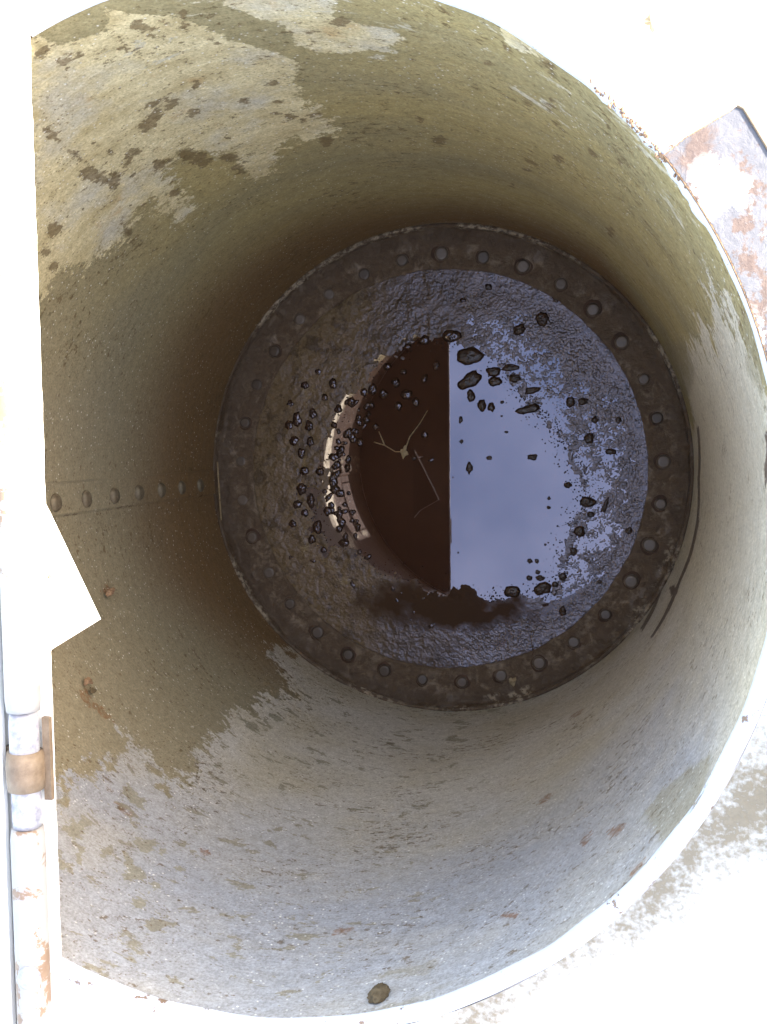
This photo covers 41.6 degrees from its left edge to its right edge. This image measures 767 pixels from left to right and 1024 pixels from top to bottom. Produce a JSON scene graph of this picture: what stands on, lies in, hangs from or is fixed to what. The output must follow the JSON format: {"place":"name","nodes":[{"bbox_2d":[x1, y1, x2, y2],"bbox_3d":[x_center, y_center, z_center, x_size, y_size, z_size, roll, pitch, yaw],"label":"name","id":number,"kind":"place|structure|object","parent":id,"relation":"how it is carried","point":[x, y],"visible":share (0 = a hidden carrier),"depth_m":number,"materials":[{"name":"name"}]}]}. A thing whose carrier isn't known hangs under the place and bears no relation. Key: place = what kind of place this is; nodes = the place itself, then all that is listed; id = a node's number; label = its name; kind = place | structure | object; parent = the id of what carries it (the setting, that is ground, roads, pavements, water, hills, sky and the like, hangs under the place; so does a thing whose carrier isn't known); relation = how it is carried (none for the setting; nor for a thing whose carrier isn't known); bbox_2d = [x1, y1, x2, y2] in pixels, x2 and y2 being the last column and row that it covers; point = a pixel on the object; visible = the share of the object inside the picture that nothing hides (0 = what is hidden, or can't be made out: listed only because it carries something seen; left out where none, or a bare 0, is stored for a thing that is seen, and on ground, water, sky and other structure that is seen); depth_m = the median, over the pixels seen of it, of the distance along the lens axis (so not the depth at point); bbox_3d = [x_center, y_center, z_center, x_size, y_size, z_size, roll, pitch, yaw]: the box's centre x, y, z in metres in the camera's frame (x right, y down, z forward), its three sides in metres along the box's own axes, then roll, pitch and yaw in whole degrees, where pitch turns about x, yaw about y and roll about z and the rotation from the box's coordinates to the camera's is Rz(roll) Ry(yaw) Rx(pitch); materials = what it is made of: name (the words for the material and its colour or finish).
{"place":"outdoors","nodes":[
{"label":"outdoors","id":0,"kind":"place"},
{"bbox_2d":[16,0,766,1023],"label":"ground","id":1,"kind":"structure","parent":0,"point":[682,938],"depth_m":1.05,"materials":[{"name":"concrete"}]},
{"bbox_2d":[29,0,766,1023],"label":"metal tank","id":2,"kind":"object","parent":1,"relation":"on","point":[279,800],"visible":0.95,"depth_m":1.72,"materials":[{"name":"metal"}]},
{"bbox_2d":[0,0,100,1023],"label":"cover plate","id":3,"kind":"object","parent":2,"relation":"on","point":[67,610],"visible":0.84,"depth_m":1.21,"materials":[{"name":"white paint"}]},
{"bbox_2d":[0,0,54,1023],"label":"long hinge","id":4,"kind":"object","parent":3,"relation":"on","point":[29,767],"visible":1,"depth_m":1.17,"materials":[{"name":"paint"}]},
{"bbox_2d":[0,614,15,1023],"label":"folded lid","id":5,"kind":"object","parent":4,"relation":"attached to","point":[7,1000],"depth_m":1.22,"materials":[{"name":"white paint"}]},
{"bbox_2d":[83,677,92,684],"bbox_3d":[-0.528,0.303,1.803,0.008,0.025,0.016,-37,86,24],"label":"rust flake","id":6,"kind":"object","parent":2,"relation":"attached to","point":[87,680],"visible":1,"depth_m":1.80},
{"bbox_2d":[89,687,96,693],"bbox_3d":[-0.519,0.317,1.799,0.006,0.018,0.014,-39,85,24],"label":"rust flake","id":7,"kind":"object","parent":2,"relation":"attached to","point":[92,690],"visible":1,"depth_m":1.80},
{"bbox_2d":[105,587,114,596],"bbox_3d":[-0.546,0.160,2.023,0.010,0.029,0.015,-22,89,25],"label":"rust flake","id":8,"kind":"object","parent":2,"relation":"attached to","point":[110,591],"visible":1,"depth_m":2.02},
{"bbox_2d":[217,462,221,519],"bbox_3d":[-0.430,-0.054,2.645,0.005,0.005,0.153,-2,94,13],"label":"straw","id":9,"kind":"object","parent":2,"relation":"on","point":[219,491],"visible":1,"depth_m":2.64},
{"bbox_2d":[367,982,390,1003],"bbox_3d":[-0.006,0.573,1.201,0.028,0.043,0.015,-16,90,14],"label":"mud clod","id":10,"kind":"object","parent":2,"relation":"attached to","point":[378,993],"visible":1,"depth_m":1.19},
{"bbox_2d":[254,269,647,667],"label":"mud","id":11,"kind":"structure","parent":2,"relation":"in","point":[385,316],"depth_m":2.59,"materials":[{"name":"soil"}]},
{"bbox_2d":[285,420,292,429],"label":"mud clump","id":12,"kind":"object","parent":11,"relation":"on","point":[288,424],"visible":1,"depth_m":2.66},
{"bbox_2d":[288,519,296,526],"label":"mud clump","id":13,"kind":"object","parent":11,"relation":"on","point":[292,523],"visible":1,"depth_m":2.68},
{"bbox_2d":[289,436,298,445],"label":"mud clump","id":14,"kind":"object","parent":11,"relation":"on","point":[293,440],"visible":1,"depth_m":2.66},
{"bbox_2d":[292,412,301,426],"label":"mud clump","id":15,"kind":"object","parent":11,"relation":"on","point":[297,421],"visible":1,"depth_m":2.65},
{"bbox_2d":[293,500,301,508],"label":"mud clump","id":16,"kind":"object","parent":11,"relation":"on","point":[297,504],"visible":1,"depth_m":2.67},
{"bbox_2d":[296,483,306,495],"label":"mud clump","id":17,"kind":"object","parent":11,"relation":"on","point":[301,488],"visible":1,"depth_m":2.67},
{"bbox_2d":[298,448,304,458],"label":"mud clump","id":18,"kind":"object","parent":11,"relation":"on","point":[301,453],"visible":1,"depth_m":2.66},
{"bbox_2d":[299,467,308,474],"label":"mud clump","id":19,"kind":"object","parent":11,"relation":"on","point":[304,470],"visible":1,"depth_m":2.66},
{"bbox_2d":[300,381,308,388],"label":"mud clump","id":20,"kind":"object","parent":11,"relation":"on","point":[305,385],"visible":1,"depth_m":2.64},
{"bbox_2d":[301,509,308,516],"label":"mud clump","id":21,"kind":"object","parent":11,"relation":"on","point":[304,512],"visible":1,"depth_m":2.67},
{"bbox_2d":[305,420,312,430],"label":"mud clump","id":22,"kind":"object","parent":11,"relation":"on","point":[309,426],"visible":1,"depth_m":2.65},
{"bbox_2d":[306,436,313,447],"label":"mud clump","id":23,"kind":"object","parent":11,"relation":"on","point":[310,442],"visible":1,"depth_m":2.65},
{"bbox_2d":[307,493,314,507],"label":"mud clump","id":24,"kind":"object","parent":11,"relation":"on","point":[310,500],"visible":1,"depth_m":2.66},
{"bbox_2d":[308,534,315,543],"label":"mud clump","id":25,"kind":"object","parent":11,"relation":"on","point":[311,539],"visible":1,"depth_m":2.67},
{"bbox_2d":[309,408,316,418],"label":"mud clump","id":26,"kind":"object","parent":11,"relation":"on","point":[312,413],"visible":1,"depth_m":2.64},
{"bbox_2d":[315,468,324,475],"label":"mud clump","id":27,"kind":"object","parent":11,"relation":"on","point":[319,471],"visible":1,"depth_m":2.65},
{"bbox_2d":[321,394,327,400],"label":"mud clump","id":28,"kind":"object","parent":11,"relation":"on","point":[324,397],"visible":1,"depth_m":2.63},
{"bbox_2d":[329,378,336,388],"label":"mud clump","id":29,"kind":"object","parent":11,"relation":"on","point":[332,383],"visible":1,"depth_m":2.63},
{"bbox_2d":[334,404,341,412],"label":"mud clump","id":30,"kind":"object","parent":11,"relation":"on","point":[337,408],"visible":1,"depth_m":2.63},
{"bbox_2d":[360,388,366,396],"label":"mud clump","id":31,"kind":"object","parent":11,"relation":"on","point":[363,391],"visible":1,"depth_m":2.61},
{"bbox_2d":[418,335,429,344],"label":"mud clump","id":32,"kind":"object","parent":11,"relation":"on","point":[423,339],"visible":1,"depth_m":2.56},
{"bbox_2d":[442,330,461,341],"bbox_3d":[0.172,-0.445,2.549,0.052,0.009,0.035,1,94,13],"label":"mud clump","id":33,"kind":"object","parent":11,"relation":"on","point":[450,335],"visible":1,"depth_m":2.55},
{"bbox_2d":[296,293,635,650],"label":"water","id":34,"kind":"structure","parent":11,"relation":"on","point":[494,522],"depth_m":2.57,"materials":[{"name":"liquid"}]},
{"bbox_2d":[312,520,321,533],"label":"mud clump","id":35,"kind":"object","parent":34,"relation":"on","point":[317,526],"visible":1,"depth_m":2.66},
{"bbox_2d":[320,547,326,552],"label":"mud clump","id":36,"kind":"object","parent":34,"relation":"on","point":[323,549],"visible":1,"depth_m":2.67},
{"bbox_2d":[323,506,331,515],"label":"mud clump","id":37,"kind":"object","parent":34,"relation":"on","point":[327,511],"visible":1,"depth_m":2.65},
{"bbox_2d":[325,493,332,501],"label":"mud clump","id":38,"kind":"object","parent":34,"relation":"on","point":[328,497],"visible":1,"depth_m":2.65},
{"bbox_2d":[328,502,334,507],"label":"mud clump","id":39,"kind":"object","parent":34,"relation":"on","point":[331,504],"visible":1,"depth_m":2.65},
{"bbox_2d":[329,473,336,487],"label":"mud clump","id":40,"kind":"object","parent":34,"relation":"on","point":[331,477],"visible":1,"depth_m":2.65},
{"bbox_2d":[328,453,338,460],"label":"mud clump","id":41,"kind":"object","parent":34,"relation":"on","point":[332,456],"visible":1,"depth_m":2.64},
{"bbox_2d":[331,421,336,428],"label":"mud clump","id":42,"kind":"object","parent":34,"relation":"on","point":[333,424],"visible":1,"depth_m":2.63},
{"bbox_2d":[330,485,339,493],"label":"mud clump","id":43,"kind":"object","parent":34,"relation":"on","point":[334,489],"visible":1,"depth_m":2.65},
{"bbox_2d":[332,461,340,469],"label":"mud clump","id":44,"kind":"object","parent":34,"relation":"on","point":[336,465],"visible":1,"depth_m":2.64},
{"bbox_2d":[336,526,342,532],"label":"mud clump","id":45,"kind":"object","parent":34,"relation":"on","point":[339,529],"visible":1,"depth_m":2.65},
{"bbox_2d":[336,449,342,457],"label":"mud clump","id":46,"kind":"object","parent":34,"relation":"on","point":[339,453],"visible":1,"depth_m":2.64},
{"bbox_2d":[336,509,342,517],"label":"mud clump","id":47,"kind":"object","parent":34,"relation":"on","point":[339,514],"visible":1,"depth_m":2.65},
{"bbox_2d":[335,489,344,496],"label":"mud clump","id":48,"kind":"object","parent":34,"relation":"on","point":[340,493],"visible":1,"depth_m":2.64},
{"bbox_2d":[336,518,345,526],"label":"mud clump","id":49,"kind":"object","parent":34,"relation":"on","point":[341,522],"visible":1,"depth_m":2.65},
{"bbox_2d":[338,539,348,546],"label":"mud clump","id":50,"kind":"object","parent":34,"relation":"on","point":[342,542],"visible":1,"depth_m":2.65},
{"bbox_2d":[343,532,347,540],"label":"mud clump","id":51,"kind":"object","parent":34,"relation":"on","point":[345,536],"visible":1,"depth_m":2.65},
{"bbox_2d":[344,463,350,472],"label":"mud clump","id":52,"kind":"object","parent":34,"relation":"on","point":[347,467],"visible":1,"depth_m":2.63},
{"bbox_2d":[343,427,351,437],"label":"mud clump","id":53,"kind":"object","parent":34,"relation":"on","point":[347,432],"visible":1,"depth_m":2.63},
{"bbox_2d":[345,455,350,462],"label":"mud clump","id":54,"kind":"object","parent":34,"relation":"on","point":[348,459],"visible":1,"depth_m":2.63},
{"bbox_2d":[347,397,354,407],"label":"mud clump","id":55,"kind":"object","parent":34,"relation":"on","point":[350,402],"visible":1,"depth_m":2.62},
{"bbox_2d":[348,433,354,440],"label":"mud clump","id":56,"kind":"object","parent":34,"relation":"on","point":[351,436],"visible":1,"depth_m":2.63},
{"bbox_2d":[350,436,356,442],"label":"mud clump","id":57,"kind":"object","parent":34,"relation":"on","point":[354,440],"visible":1,"depth_m":2.63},
{"bbox_2d":[355,523,360,531],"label":"mud clump","id":58,"kind":"object","parent":34,"relation":"on","point":[357,527],"visible":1,"depth_m":2.64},
{"bbox_2d":[355,415,361,420],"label":"mud clump","id":59,"kind":"object","parent":34,"relation":"on","point":[358,417],"visible":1,"depth_m":2.62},
{"bbox_2d":[357,438,362,445],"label":"mud clump","id":60,"kind":"object","parent":34,"relation":"on","point":[359,441],"visible":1,"depth_m":2.62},
{"bbox_2d":[363,416,369,422],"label":"mud clump","id":61,"kind":"object","parent":34,"relation":"on","point":[366,419],"visible":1,"depth_m":2.61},
{"bbox_2d":[364,554,371,559],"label":"mud clump","id":62,"kind":"object","parent":34,"relation":"on","point":[368,557],"visible":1,"depth_m":2.64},
{"bbox_2d":[369,401,373,408],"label":"mud clump","id":63,"kind":"object","parent":34,"relation":"on","point":[371,404],"visible":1,"depth_m":2.61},
{"bbox_2d":[368,383,377,395],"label":"mud clump","id":64,"kind":"object","parent":34,"relation":"on","point":[372,390],"visible":1,"depth_m":2.60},
{"bbox_2d":[372,423,378,430],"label":"mud clump","id":65,"kind":"object","parent":34,"relation":"on","point":[375,427],"visible":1,"depth_m":2.61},
{"bbox_2d":[379,389,387,398],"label":"mud clump","id":66,"kind":"object","parent":34,"relation":"on","point":[383,393],"visible":1,"depth_m":2.60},
{"bbox_2d":[383,363,390,369],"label":"mud clump","id":67,"kind":"object","parent":34,"relation":"on","point":[386,366],"visible":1,"depth_m":2.59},
{"bbox_2d":[391,378,399,387],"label":"mud clump","id":68,"kind":"object","parent":34,"relation":"on","point":[395,382],"visible":1,"depth_m":2.59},
{"bbox_2d":[394,402,401,410],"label":"mud clump","id":69,"kind":"object","parent":34,"relation":"on","point":[398,406],"visible":1,"depth_m":2.59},
{"bbox_2d":[374,410,427,451],"bbox_3d":[0.043,-0.220,2.598,0.087,0.004,0.142,31,100,9],"label":"twig","id":70,"kind":"object","parent":34,"relation":"on","point":[383,444],"visible":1,"depth_m":2.60,"materials":[{"name":"wood"}]},
{"bbox_2d":[400,445,407,458],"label":"torn leaf","id":71,"kind":"object","parent":70,"relation":"on","point":[404,452],"visible":1,"depth_m":2.60,"materials":[{"name":"plant"}]},
{"bbox_2d":[400,369,406,374],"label":"mud clump","id":72,"kind":"object","parent":34,"relation":"on","point":[403,371],"visible":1,"depth_m":2.58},
{"bbox_2d":[400,389,412,399],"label":"mud clump","id":73,"kind":"object","parent":34,"relation":"on","point":[405,394],"visible":1,"depth_m":2.58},
{"bbox_2d":[404,343,411,349],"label":"mud clump","id":74,"kind":"object","parent":34,"relation":"on","point":[407,346],"visible":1,"depth_m":2.58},
{"bbox_2d":[412,397,418,406],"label":"mud clump","id":75,"kind":"object","parent":34,"relation":"on","point":[415,401],"visible":1,"depth_m":2.58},
{"bbox_2d":[421,374,427,383],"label":"mud clump","id":76,"kind":"object","parent":34,"relation":"on","point":[424,378],"visible":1,"depth_m":2.57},
{"bbox_2d":[421,431,427,438],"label":"mud clump","id":77,"kind":"object","parent":34,"relation":"on","point":[424,434],"visible":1,"depth_m":2.58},
{"bbox_2d":[433,361,439,370],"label":"mud clump","id":78,"kind":"object","parent":34,"relation":"on","point":[436,364],"visible":1,"depth_m":2.56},
{"bbox_2d":[307,334,590,602],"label":"mud crumbs","id":79,"kind":"object","parent":34,"relation":"on","point":[565,448],"visible":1,"depth_m":2.53,"materials":[{"name":"soil"}]},
{"bbox_2d":[457,370,481,389],"bbox_3d":[0.217,-0.330,2.546,0.066,0.010,0.039,-43,84,12],"label":"mud clump","id":80,"kind":"object","parent":34,"relation":"on","point":[473,378],"visible":1,"depth_m":2.54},
{"bbox_2d":[466,462,472,474],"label":"mud clump","id":81,"kind":"object","parent":34,"relation":"on","point":[469,467],"visible":1,"depth_m":2.56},
{"bbox_2d":[457,347,483,364],"bbox_3d":[0.218,-0.393,2.542,0.071,0.010,0.048,1,94,13],"label":"mud clump","id":82,"kind":"object","parent":34,"relation":"on","point":[469,356],"visible":1,"depth_m":2.54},
{"bbox_2d":[467,389,474,401],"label":"mud clump","id":83,"kind":"object","parent":34,"relation":"on","point":[470,395],"visible":1,"depth_m":2.55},
{"bbox_2d":[477,399,486,411],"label":"mud clump","id":84,"kind":"object","parent":34,"relation":"on","point":[481,405],"visible":1,"depth_m":2.54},
{"bbox_2d":[487,402,494,411],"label":"mud clump","id":85,"kind":"object","parent":34,"relation":"on","point":[491,407],"visible":1,"depth_m":2.54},
{"bbox_2d":[486,367,500,376],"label":"mud clump","id":86,"kind":"object","parent":34,"relation":"on","point":[493,372],"visible":1,"depth_m":2.53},
{"bbox_2d":[488,377,502,386],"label":"mud clump","id":87,"kind":"object","parent":34,"relation":"on","point":[494,381],"visible":1,"depth_m":2.53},
{"bbox_2d":[501,364,518,370],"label":"mud clump","id":88,"kind":"object","parent":34,"relation":"on","point":[510,367],"visible":1,"depth_m":2.52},
{"bbox_2d":[504,586,520,597],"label":"mud clump","id":89,"kind":"object","parent":34,"relation":"on","point":[512,591],"visible":1,"depth_m":2.56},
{"bbox_2d":[515,403,539,413],"bbox_3d":[0.359,-0.256,2.520,0.065,0.008,0.022,-10,92,14],"label":"mud clump","id":90,"kind":"object","parent":34,"relation":"on","point":[530,408],"visible":1,"depth_m":2.52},
{"bbox_2d":[527,454,536,460],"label":"mud clump","id":91,"kind":"object","parent":34,"relation":"on","point":[533,457],"visible":1,"depth_m":2.52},
{"bbox_2d":[525,387,540,393],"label":"mud clump","id":92,"kind":"object","parent":34,"relation":"on","point":[531,390],"visible":1,"depth_m":2.51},
{"bbox_2d":[535,575,543,580],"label":"mud clump","id":93,"kind":"object","parent":34,"relation":"on","point":[539,577],"visible":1,"depth_m":2.54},
{"bbox_2d":[534,582,551,594],"bbox_3d":[0.400,0.193,2.543,0.049,0.010,0.032,-15,91,14],"label":"mud clump","id":94,"kind":"object","parent":34,"relation":"on","point":[541,588],"visible":1,"depth_m":2.54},
{"bbox_2d":[564,482,571,487],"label":"mud clump","id":95,"kind":"object","parent":34,"relation":"on","point":[567,484],"visible":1,"depth_m":2.51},
{"bbox_2d":[570,547,577,555],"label":"mud clump","id":96,"kind":"object","parent":34,"relation":"on","point":[573,551],"visible":1,"depth_m":2.52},
{"bbox_2d":[605,448,615,453],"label":"mud clump","id":97,"kind":"object","parent":34,"relation":"on","point":[610,451],"visible":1,"depth_m":2.48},
{"bbox_2d":[485,284,491,289],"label":"mud clump","id":98,"kind":"object","parent":11,"relation":"on","point":[488,286],"visible":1,"depth_m":2.52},
{"bbox_2d":[510,374,520,382],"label":"mud clump","id":99,"kind":"object","parent":11,"relation":"on","point":[514,378],"visible":1,"depth_m":2.52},
{"bbox_2d":[513,323,525,334],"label":"mud clump","id":100,"kind":"object","parent":11,"relation":"on","point":[519,329],"visible":1,"depth_m":2.51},
{"bbox_2d":[535,312,548,326],"bbox_3d":[0.392,-0.477,2.495,0.036,0.009,0.039,1,94,13],"label":"mud clump","id":101,"kind":"object","parent":11,"relation":"on","point":[542,318],"visible":1,"depth_m":2.49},
{"bbox_2d":[559,606,565,615],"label":"mud clump","id":102,"kind":"object","parent":11,"relation":"on","point":[562,610],"visible":1,"depth_m":2.54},
{"bbox_2d":[558,573,566,580],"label":"mud clump","id":103,"kind":"object","parent":11,"relation":"on","point":[562,576],"visible":1,"depth_m":2.53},
{"bbox_2d":[566,397,574,407],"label":"mud clump","id":104,"kind":"object","parent":11,"relation":"on","point":[570,402],"visible":1,"depth_m":2.49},
{"bbox_2d":[573,526,584,536],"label":"mud clump","id":105,"kind":"object","parent":11,"relation":"on","point":[579,531],"visible":1,"depth_m":2.51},
{"bbox_2d":[578,398,588,404],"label":"mud clump","id":106,"kind":"object","parent":11,"relation":"on","point":[582,401],"visible":1,"depth_m":2.49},
{"bbox_2d":[580,497,596,506],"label":"mud clump","id":107,"kind":"object","parent":11,"relation":"on","point":[587,502],"visible":1,"depth_m":2.50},
{"bbox_2d":[584,433,593,443],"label":"mud clump","id":108,"kind":"object","parent":11,"relation":"on","point":[588,437],"visible":1,"depth_m":2.49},
{"bbox_2d":[587,511,594,517],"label":"mud clump","id":109,"kind":"object","parent":11,"relation":"on","point":[590,514],"visible":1,"depth_m":2.50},
{"bbox_2d":[591,416,598,422],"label":"mud clump","id":110,"kind":"object","parent":11,"relation":"on","point":[594,419],"visible":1,"depth_m":2.48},
{"bbox_2d":[600,497,608,512],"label":"mud clump","id":111,"kind":"object","parent":11,"relation":"on","point":[604,507],"visible":1,"depth_m":2.49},
{"bbox_2d":[625,527,631,533],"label":"mud clump","id":112,"kind":"object","parent":11,"relation":"on","point":[628,530],"visible":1,"depth_m":2.48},
{"bbox_2d":[509,677,515,686],"bbox_3d":[0.327,0.430,2.557,0.019,0.009,0.025,1,94,13],"label":"dry scrap","id":113,"kind":"object","parent":2,"relation":"on","point":[512,681],"visible":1,"depth_m":2.56,"materials":[{"name":"plant"}]},
{"bbox_2d":[644,11,654,32],"bbox_3d":[0.265,-0.486,1.004,0.011,0.006,0.022,1,94,13],"label":"dry leaf","id":114,"kind":"object","parent":1,"relation":"on","point":[649,20],"visible":1,"depth_m":1.00,"materials":[{"name":"plant"}]},
{"bbox_2d":[663,104,766,361],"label":"corner plate","id":115,"kind":"object","parent":1,"relation":"on","point":[718,165],"visible":1,"depth_m":0.99,"materials":[{"name":"metal"}]},
{"bbox_2d":[29,0,766,1023],"label":"sky","id":116,"kind":"structure","parent":0,"point":[548,34],"materials":[{"name":"white"}]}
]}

